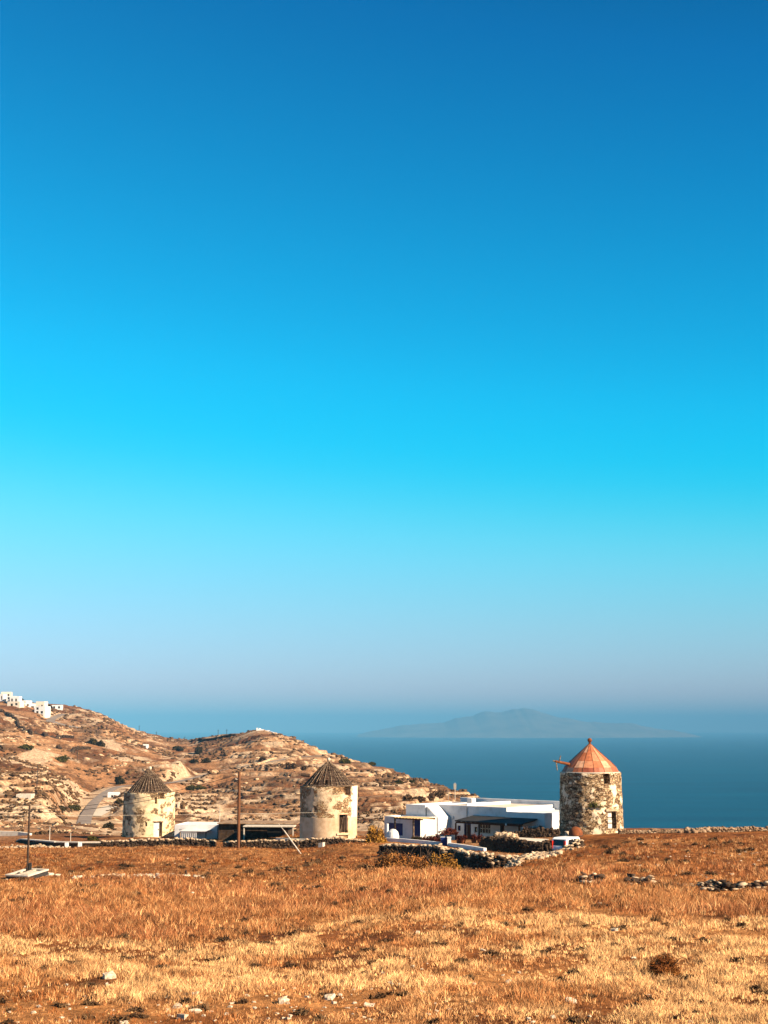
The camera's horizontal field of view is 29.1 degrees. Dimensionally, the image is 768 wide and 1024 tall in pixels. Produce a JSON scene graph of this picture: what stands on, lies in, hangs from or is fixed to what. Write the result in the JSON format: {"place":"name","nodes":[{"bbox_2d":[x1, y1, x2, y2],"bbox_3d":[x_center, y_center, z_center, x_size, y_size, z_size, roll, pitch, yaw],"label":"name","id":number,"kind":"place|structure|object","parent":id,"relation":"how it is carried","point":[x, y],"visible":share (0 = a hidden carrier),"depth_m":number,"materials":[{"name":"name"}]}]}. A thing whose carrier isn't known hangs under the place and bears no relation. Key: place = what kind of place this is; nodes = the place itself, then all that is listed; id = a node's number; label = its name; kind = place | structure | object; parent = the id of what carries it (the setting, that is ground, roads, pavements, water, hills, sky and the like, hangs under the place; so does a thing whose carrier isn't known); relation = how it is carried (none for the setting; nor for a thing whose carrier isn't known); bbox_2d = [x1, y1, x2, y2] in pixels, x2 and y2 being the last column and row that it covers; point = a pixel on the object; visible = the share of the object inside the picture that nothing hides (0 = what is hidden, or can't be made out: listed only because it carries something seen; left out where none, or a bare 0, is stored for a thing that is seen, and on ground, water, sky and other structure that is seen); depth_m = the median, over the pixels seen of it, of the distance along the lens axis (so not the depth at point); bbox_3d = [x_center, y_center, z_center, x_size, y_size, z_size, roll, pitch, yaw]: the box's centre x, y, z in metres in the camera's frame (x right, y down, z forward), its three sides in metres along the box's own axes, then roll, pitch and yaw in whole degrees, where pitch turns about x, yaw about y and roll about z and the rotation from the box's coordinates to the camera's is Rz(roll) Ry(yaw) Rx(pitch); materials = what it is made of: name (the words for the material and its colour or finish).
{"place":"outdoors","nodes":[
{"label":"outdoors","id":0,"kind":"place"},
{"bbox_2d":[46,714,77,727],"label":"road","id":1,"kind":"structure","parent":0,"point":[52,719],"depth_m":1033.05,"materials":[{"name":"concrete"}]},
{"bbox_2d":[93,805,115,814],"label":"dirt track","id":2,"kind":"structure","parent":0,"point":[100,811],"depth_m":407.10,"materials":[{"name":"soil"}]},
{"bbox_2d":[76,755,321,823],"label":"road","id":3,"kind":"structure","parent":0,"point":[99,798],"depth_m":444.41,"materials":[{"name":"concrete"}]},
{"bbox_2d":[0,702,767,1023],"bbox_3d":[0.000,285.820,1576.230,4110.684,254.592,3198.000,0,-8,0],"label":"ground","id":4,"kind":"structure","parent":0,"point":[41,754],"depth_m":123.47,"materials":[{"name":"soil"}]},
{"bbox_2d":[0,694,6,701],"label":"village house","id":5,"kind":"structure","parent":4,"relation":"on","point":[2,697],"depth_m":1123.34,"materials":[{"name":"paint"}]},
{"bbox_2d":[0,831,31,835],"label":"concrete wall","id":6,"kind":"structure","parent":4,"relation":"on","point":[9,833],"depth_m":199.91,"materials":[{"name":"paint"}]},
{"bbox_2d":[7,701,24,707],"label":"village house","id":7,"kind":"structure","parent":4,"relation":"on","point":[19,704],"depth_m":1063.58,"materials":[{"name":"paint"}]},
{"bbox_2d":[10,696,21,701],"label":"village house","id":8,"kind":"structure","parent":4,"relation":"on","point":[15,698],"depth_m":1107.03,"materials":[{"name":"paint"}]},
{"bbox_2d":[0,709,32,734],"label":"hillside wall","id":9,"kind":"structure","parent":4,"relation":"on","point":[17,722],"depth_m":856.28,"materials":[{"name":"stone"}]},
{"bbox_2d":[16,793,34,799],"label":"concrete platform","id":10,"kind":"structure","parent":4,"relation":"on","point":[27,795],"depth_m":343.96,"materials":[{"name":"concrete"}]},
{"bbox_2d":[17,744,33,749],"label":"hillside bush","id":11,"kind":"object","parent":4,"relation":"on","point":[27,747],"visible":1,"depth_m":630.11,"materials":[{"name":"green plant"}]},
{"bbox_2d":[5,868,48,878],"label":"concrete slab","id":12,"kind":"object","parent":4,"relation":"on","point":[35,873],"visible":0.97,"depth_m":100.05,"materials":[{"name":"concrete"}]},
{"bbox_2d":[22,700,31,706],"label":"village house","id":13,"kind":"structure","parent":4,"relation":"on","point":[28,702],"depth_m":1121.25,"materials":[{"name":"paint"}]},
{"bbox_2d":[26,805,31,870],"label":"metal pole","id":14,"kind":"object","parent":4,"relation":"on","point":[28,865],"visible":0.7,"depth_m":101.70,"materials":[{"name":"brown metal"}]},
{"bbox_2d":[0,843,70,848],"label":"rubble row","id":15,"kind":"object","parent":4,"relation":"on","point":[39,845],"visible":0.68,"depth_m":148.44,"materials":[{"name":"stone"}]},
{"bbox_2d":[36,701,47,705],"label":"village house","id":16,"kind":"structure","parent":4,"relation":"on","point":[41,703],"depth_m":1078.55,"materials":[{"name":"paint"}]},
{"bbox_2d":[34,706,50,717],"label":"village house","id":17,"kind":"structure","parent":4,"relation":"on","point":[45,711],"depth_m":1057.48,"materials":[{"name":"paint"}]},
{"bbox_2d":[34,731,73,738],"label":"hillside wall","id":18,"kind":"structure","parent":4,"relation":"on","point":[44,734],"depth_m":829.57,"materials":[{"name":"stone"}]},
{"bbox_2d":[52,705,62,709],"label":"village house","id":19,"kind":"structure","parent":4,"relation":"on","point":[58,707],"depth_m":1150.65,"materials":[{"name":"paint"}]},
{"bbox_2d":[16,838,100,847],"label":"wall","id":20,"kind":"structure","parent":4,"relation":"on","point":[72,844],"depth_m":150.31,"materials":[{"name":"stone"}]},
{"bbox_2d":[55,755,69,761],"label":"hillside bush","id":21,"kind":"object","parent":4,"relation":"on","point":[64,758],"visible":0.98,"depth_m":625.88,"materials":[{"name":"green plant"}]},
{"bbox_2d":[56,745,90,752],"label":"hillside wall","id":22,"kind":"structure","parent":4,"relation":"on","point":[73,749],"depth_m":733.20,"materials":[{"name":"stone"}]},
{"bbox_2d":[68,804,80,810],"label":"hillside bush","id":23,"kind":"object","parent":4,"relation":"on","point":[73,807],"visible":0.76,"depth_m":399.79,"materials":[{"name":"green plant"}]},
{"bbox_2d":[87,738,97,744],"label":"hillside bush","id":24,"kind":"object","parent":4,"relation":"on","point":[92,741],"visible":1,"depth_m":779.79,"materials":[{"name":"green plant"}]},
{"bbox_2d":[87,836,99,840],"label":"hillside bush","id":25,"kind":"object","parent":4,"relation":"on","point":[91,838],"visible":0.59,"depth_m":166.27,"materials":[{"name":"green plant"}]},
{"bbox_2d":[96,739,104,746],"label":"hillside bush","id":26,"kind":"object","parent":4,"relation":"on","point":[101,743],"visible":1,"depth_m":779.42,"materials":[{"name":"green plant"}]},
{"bbox_2d":[102,821,113,829],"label":"hillside bush","id":27,"kind":"object","parent":4,"relation":"on","point":[110,825],"visible":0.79,"depth_m":303.73,"materials":[{"name":"green plant"}]},
{"bbox_2d":[102,971,115,978],"bbox_3d":[-8.806,14.868,47.368,0.477,0.256,0.289,-2,2,-35],"label":"field stone","id":28,"kind":"object","parent":4,"relation":"on","point":[110,975],"visible":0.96,"depth_m":47.28,"materials":[{"name":"stone"}]},
{"bbox_2d":[108,792,119,797],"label":"roadside hut","id":29,"kind":"object","parent":4,"relation":"on","point":[111,794],"visible":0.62,"depth_m":473.68,"materials":[{"name":"white paint"}]},
{"bbox_2d":[114,775,125,784],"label":"hillside bush","id":30,"kind":"object","parent":4,"relation":"on","point":[119,780],"visible":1,"depth_m":600.14,"materials":[{"name":"green plant"}]},
{"bbox_2d":[72,873,202,878],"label":"rubble row","id":31,"kind":"object","parent":4,"relation":"on","point":[147,875],"visible":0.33,"depth_m":100.28,"materials":[{"name":"stone"}]},
{"bbox_2d":[122,766,174,836],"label":"windmill","id":32,"kind":"object","parent":4,"relation":"on","point":[155,817],"visible":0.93,"depth_m":172.45,"materials":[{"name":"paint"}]},
{"bbox_2d":[153,823,158,836],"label":"door","id":33,"kind":"structure","parent":32,"relation":"in","point":[156,825],"depth_m":171.82,"materials":[{"name":"metal"}]},
{"bbox_2d":[99,837,216,846],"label":"dry stone wall","id":34,"kind":"structure","parent":4,"relation":"on","point":[176,841],"depth_m":148.38,"materials":[{"name":"stone"}]},
{"bbox_2d":[172,745,183,750],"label":"hillside bush","id":35,"kind":"object","parent":4,"relation":"on","point":[177,748],"visible":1,"depth_m":967.89,"materials":[{"name":"green plant"}]},
{"bbox_2d":[176,1014,187,1019],"bbox_3d":[-5.445,13.622,39.922,0.329,0.150,0.268,-4,-19,28],"label":"field stone","id":36,"kind":"object","parent":4,"relation":"on","point":[183,1016],"visible":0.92,"depth_m":39.83,"materials":[{"name":"stone"}]},
{"bbox_2d":[174,822,218,838],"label":"white outbuilding","id":37,"kind":"structure","parent":4,"relation":"on","point":[202,830],"depth_m":168.14,"materials":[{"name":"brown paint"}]},
{"bbox_2d":[194,746,202,753],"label":"hillside bush","id":38,"kind":"object","parent":4,"relation":"on","point":[198,750],"visible":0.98,"depth_m":951.92,"materials":[{"name":"green plant"}]},
{"bbox_2d":[200,757,210,762],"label":"hillside bush","id":39,"kind":"object","parent":4,"relation":"on","point":[207,760],"visible":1,"depth_m":754.17,"materials":[{"name":"green plant"}]},
{"bbox_2d":[191,734,236,741],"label":"hillside wall","id":40,"kind":"structure","parent":4,"relation":"on","point":[214,738],"depth_m":1067.06,"materials":[{"name":"stone"}]},
{"bbox_2d":[0,719,447,834],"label":"hillside rocks","id":41,"kind":"object","parent":4,"relation":"on","point":[57,823],"visible":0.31,"depth_m":466.76,"materials":[{"name":"stone"}]},
{"bbox_2d":[235,772,240,847],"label":"wooden pole","id":42,"kind":"object","parent":4,"relation":"on","point":[238,810],"visible":0.92,"depth_m":147.14,"materials":[{"name":"brown wood"}]},
{"bbox_2d":[6,780,233,813],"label":"overhead wire","id":43,"kind":"object","parent":42,"relation":"attached to","point":[115,805],"visible":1,"depth_m":147.22,"materials":[{"name":"metal"}]},
{"bbox_2d":[20,775,234,809],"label":"overhead wire","id":44,"kind":"object","parent":42,"relation":"attached to","point":[124,800],"visible":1,"depth_m":147.29,"materials":[{"name":"metal"}]},
{"bbox_2d":[70,812,315,815],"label":"overhead wire","id":45,"kind":"object","parent":42,"relation":"attached to","point":[189,814],"visible":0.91,"depth_m":144.59,"materials":[{"name":"metal"}]},
{"bbox_2d":[0,701,479,835],"bbox_3d":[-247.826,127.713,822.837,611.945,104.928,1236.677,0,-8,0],"label":"hillside scrub","id":46,"kind":"object","parent":4,"relation":"on","point":[183,804],"visible":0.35,"depth_m":568.73,"materials":[{"name":"plant"}]},
{"bbox_2d":[217,820,299,839],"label":"stone outbuilding","id":47,"kind":"structure","parent":4,"relation":"on","point":[252,829],"depth_m":164.35,"materials":[{"name":"stone"}]},
{"bbox_2d":[267,829,281,837],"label":"window","id":48,"kind":"structure","parent":47,"relation":"in","point":[270,832],"depth_m":164.27,"materials":[{"name":"glass"}]},
{"bbox_2d":[222,839,298,848],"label":"dry stone wall","id":49,"kind":"structure","parent":4,"relation":"on","point":[275,844],"depth_m":147.37,"materials":[{"name":"stone"}]},
{"bbox_2d":[247,757,276,767],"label":"hillside wall","id":50,"kind":"structure","parent":4,"relation":"on","point":[262,762],"depth_m":731.30,"materials":[{"name":"stone"}]},
{"bbox_2d":[278,996,289,1003],"bbox_3d":[-2.857,13.957,42.252,0.342,0.206,0.344,-9,-3,-11],"label":"field stone","id":51,"kind":"object","parent":4,"relation":"on","point":[283,1000],"visible":1,"depth_m":42.16,"materials":[{"name":"stone"}]},
{"bbox_2d":[278,823,300,853],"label":"leaning pole","id":52,"kind":"object","parent":4,"relation":"on","point":[291,840],"visible":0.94,"depth_m":137.81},
{"bbox_2d":[285,762,297,768],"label":"hillside bush","id":53,"kind":"object","parent":4,"relation":"on","point":[288,765],"visible":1,"depth_m":642.87,"materials":[{"name":"plant"}]},
{"bbox_2d":[300,757,357,838],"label":"windmill","id":54,"kind":"object","parent":4,"relation":"on","point":[331,801],"visible":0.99,"depth_m":152.88,"materials":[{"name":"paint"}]},
{"bbox_2d":[339,814,344,832],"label":"inner door","id":55,"kind":"structure","parent":54,"relation":"in","point":[340,816],"depth_m":152.86,"materials":[{"name":"wood"}]},
{"bbox_2d":[325,993,335,1000],"bbox_3d":[-1.600,14.296,43.545,0.294,0.169,0.441,-8,1,17],"label":"field stone","id":56,"kind":"object","parent":4,"relation":"on","point":[328,997],"visible":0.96,"depth_m":43.45,"materials":[{"name":"stone"}]},
{"bbox_2d":[299,836,364,848],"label":"dry stone wall","id":57,"kind":"structure","parent":4,"relation":"on","point":[308,843],"depth_m":145.46,"materials":[{"name":"stone"}]},
{"bbox_2d":[339,758,350,763],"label":"hillside bush","id":58,"kind":"object","parent":4,"relation":"on","point":[344,761],"visible":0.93,"depth_m":749.09,"materials":[{"name":"green plant"}]},
{"bbox_2d":[364,1002,374,1006],"bbox_3d":[-0.407,13.983,41.921,0.308,0.119,0.200,1,1,9],"label":"field stone","id":59,"kind":"object","parent":4,"relation":"on","point":[367,1004],"visible":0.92,"depth_m":41.88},
{"bbox_2d":[365,823,386,842],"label":"juniper bush","id":60,"kind":"object","parent":4,"relation":"on","point":[374,834],"visible":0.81,"depth_m":136.79,"materials":[{"name":"plant"}]},
{"bbox_2d":[0,834,767,1023],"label":"dry grass","id":61,"kind":"structure","parent":4,"relation":"on","point":[509,898],"depth_m":59.84,"materials":[{"name":"plant"}]},
{"bbox_2d":[373,848,401,867],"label":"brush clump","id":62,"kind":"object","parent":4,"relation":"on","point":[384,856],"visible":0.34,"depth_m":104.40,"materials":[{"name":"plant"}]},
{"bbox_2d":[386,824,398,837],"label":"outdoor oven","id":63,"kind":"object","parent":4,"relation":"on","point":[391,833],"visible":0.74,"depth_m":145.64,"materials":[{"name":"paint"}]},
{"bbox_2d":[377,846,418,868],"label":"brush clump","id":64,"kind":"object","parent":4,"relation":"on","point":[395,859],"visible":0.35,"depth_m":103.28,"materials":[{"name":"plant"}]},
{"bbox_2d":[401,794,412,800],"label":"hillside bush","id":65,"kind":"object","parent":4,"relation":"on","point":[407,797],"visible":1,"depth_m":455.99,"materials":[{"name":"plant"}]},
{"bbox_2d":[386,838,440,844],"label":"courtyard wall","id":66,"kind":"structure","parent":4,"relation":"on","point":[410,841],"depth_m":136.29,"materials":[{"name":"paint"}]},
{"bbox_2d":[410,834,426,839],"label":"courtyard shrub","id":67,"kind":"object","parent":4,"relation":"on","point":[417,838],"visible":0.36,"depth_m":142.27,"materials":[{"name":"green plant"}]},
{"bbox_2d":[413,796,425,801],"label":"hillside bush","id":68,"kind":"object","parent":4,"relation":"on","point":[421,799],"visible":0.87,"depth_m":475.72,"materials":[{"name":"plant"}]},
{"bbox_2d":[400,847,441,869],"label":"brush clump","id":69,"kind":"object","parent":4,"relation":"on","point":[418,861],"visible":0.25,"depth_m":101.68,"materials":[{"name":"plant"}]},
{"bbox_2d":[422,834,433,840],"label":"courtyard shrub","id":70,"kind":"object","parent":4,"relation":"on","point":[427,838],"visible":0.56,"depth_m":141.78,"materials":[{"name":"red plant"}]},
{"bbox_2d":[427,792,434,800],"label":"hillside bush","id":71,"kind":"object","parent":4,"relation":"on","point":[430,796],"visible":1,"depth_m":503.58,"materials":[{"name":"plant"}]},
{"bbox_2d":[430,834,444,841],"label":"courtyard shrub","id":72,"kind":"object","parent":4,"relation":"on","point":[436,837],"visible":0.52,"depth_m":140.74,"materials":[{"name":"red plant"}]},
{"bbox_2d":[432,789,445,798],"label":"hillside bush","id":73,"kind":"object","parent":4,"relation":"on","point":[439,793],"visible":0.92,"depth_m":512.93,"materials":[{"name":"plant"}]},
{"bbox_2d":[422,849,462,869],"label":"brush clump","id":74,"kind":"object","parent":4,"relation":"on","point":[439,861],"visible":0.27,"depth_m":100.56,"materials":[{"name":"plant"}]},
{"bbox_2d":[438,828,458,836],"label":"bougainvillea","id":75,"kind":"object","parent":4,"relation":"on","point":[449,831],"visible":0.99,"depth_m":134.95,"materials":[{"name":"red plant"}]},
{"bbox_2d":[447,837,450,845],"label":"gate post","id":76,"kind":"object","parent":4,"relation":"on","point":[448,840],"visible":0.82,"depth_m":133.35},
{"bbox_2d":[441,837,446,845],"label":"garden gate","id":77,"kind":"structure","parent":76,"relation":"attached to","point":[444,841],"depth_m":133.72,"materials":[{"name":"blue paint"}]},
{"bbox_2d":[460,834,466,842],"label":"potted plant","id":78,"kind":"object","parent":4,"relation":"on","point":[463,838],"visible":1,"depth_m":138.74,"materials":[{"name":"plant"}]},
{"bbox_2d":[449,843,486,851],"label":"courtyard wall","id":79,"kind":"structure","parent":4,"relation":"on","point":[476,848],"depth_m":130.77,"materials":[{"name":"paint"}]},
{"bbox_2d":[384,791,559,839],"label":"white house","id":80,"kind":"structure","parent":4,"relation":"on","point":[468,817],"depth_m":150.58,"materials":[{"name":"paint"}]},
{"bbox_2d":[414,820,420,835],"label":"blue door","id":81,"kind":"structure","parent":80,"relation":"in","point":[417,832],"depth_m":149.43,"materials":[{"name":"paint"}]},
{"bbox_2d":[465,824,470,838],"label":"door","id":82,"kind":"structure","parent":80,"relation":"in","point":[467,826],"depth_m":151.04,"materials":[{"name":"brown wood"}]},
{"bbox_2d":[480,824,490,833],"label":"window","id":83,"kind":"structure","parent":80,"relation":"in","point":[486,829],"depth_m":149.50,"materials":[{"name":"white glass"}]},
{"bbox_2d":[469,832,476,842],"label":"potted plant","id":84,"kind":"object","parent":4,"relation":"on","point":[473,839],"visible":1,"depth_m":138.31,"materials":[{"name":"plant"}]},
{"bbox_2d":[377,839,584,868],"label":"dry stone wall","id":85,"kind":"structure","parent":4,"relation":"on","point":[473,859],"depth_m":114.07,"materials":[{"name":"stone"}]},
{"bbox_2d":[479,835,551,853],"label":"retaining wall","id":86,"kind":"structure","parent":4,"relation":"on","point":[505,844],"depth_m":127.54,"materials":[{"name":"stone"}]},
{"bbox_2d":[503,827,559,837],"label":"garden wall","id":87,"kind":"structure","parent":4,"relation":"on","point":[538,832],"depth_m":136.99,"materials":[{"name":"stone"}]},
{"bbox_2d":[519,837,548,841],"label":"terrace slab","id":88,"kind":"structure","parent":4,"relation":"on","point":[534,839],"depth_m":132.02,"materials":[{"name":"concrete"}]},
{"bbox_2d":[493,832,518,838],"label":"stone pile wall","id":89,"kind":"structure","parent":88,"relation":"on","point":[503,834],"depth_m":132.46,"materials":[{"name":"stone"}]},
{"bbox_2d":[503,846,585,867],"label":"rubble heap","id":90,"kind":"object","parent":4,"relation":"on","point":[513,862],"visible":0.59,"depth_m":105.44,"materials":[{"name":"stone"}]},
{"bbox_2d":[551,836,579,850],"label":"parked van","id":91,"kind":"object","parent":4,"relation":"on","point":[558,842],"visible":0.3,"depth_m":126.04,"materials":[{"name":"white paint"}]},
{"bbox_2d":[568,827,582,836],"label":"water tank","id":92,"kind":"object","parent":4,"relation":"on","point":[576,831],"visible":0.79,"depth_m":132.77,"materials":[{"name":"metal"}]},
{"bbox_2d":[553,738,623,835],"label":"windmill","id":93,"kind":"object","parent":4,"relation":"on","point":[590,799],"visible":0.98,"depth_m":138.32,"materials":[{"name":"stone"}]},
{"bbox_2d":[608,812,611,828],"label":"door","id":94,"kind":"structure","parent":93,"relation":"in","point":[609,813],"depth_m":137.72,"materials":[{"name":"white wood"}]},
{"bbox_2d":[577,872,605,883],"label":"rock pile","id":95,"kind":"object","parent":4,"relation":"on","point":[581,877],"visible":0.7,"depth_m":80.14,"materials":[{"name":"stone"}]},
{"bbox_2d":[552,877,696,886],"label":"rubble row","id":96,"kind":"object","parent":4,"relation":"on","point":[642,882],"visible":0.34,"depth_m":78.09,"materials":[{"name":"grey stone"}]},
{"bbox_2d":[623,873,660,885],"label":"rock pile","id":97,"kind":"object","parent":4,"relation":"on","point":[637,879],"visible":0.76,"depth_m":78.84,"materials":[{"name":"stone"}]},
{"bbox_2d":[646,953,683,978],"bbox_3d":[9.008,14.593,47.498,1.166,0.856,1.149,0,-8,0],"label":"thorn bush","id":98,"kind":"object","parent":4,"relation":"on","point":[659,964],"visible":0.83,"depth_m":47.39,"materials":[{"name":"plant"}]},
{"bbox_2d":[617,826,767,833],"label":"field wall","id":99,"kind":"structure","parent":4,"relation":"on","point":[713,829],"depth_m":135.87,"materials":[{"name":"brown stone"}]},
{"bbox_2d":[678,827,711,832],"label":"rubble heap","id":100,"kind":"object","parent":4,"relation":"on","point":[704,830],"visible":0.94,"depth_m":135.62,"materials":[{"name":"brown stone"}]},
{"bbox_2d":[697,879,767,891],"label":"rock pile","id":101,"kind":"object","parent":4,"relation":"on","point":[716,884],"visible":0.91,"depth_m":75.83,"materials":[{"name":"stone"}]},
{"bbox_2d":[0,0,767,732],"label":"sky","id":102,"kind":"structure","parent":0,"point":[365,365],"materials":[{"name":"blue"}]},
{"bbox_2d":[149,733,767,828],"bbox_3d":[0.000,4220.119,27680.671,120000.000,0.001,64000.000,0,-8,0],"label":"sea","id":103,"kind":"structure","parent":0,"point":[712,779],"depth_m":6656.02,"materials":[{"name":"liquid"}]},
{"bbox_2d":[358,708,699,737],"bbox_3d":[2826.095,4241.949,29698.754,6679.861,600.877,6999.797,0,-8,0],"label":"distant island","id":104,"kind":"structure","parent":0,"point":[522,723],"depth_m":28097.26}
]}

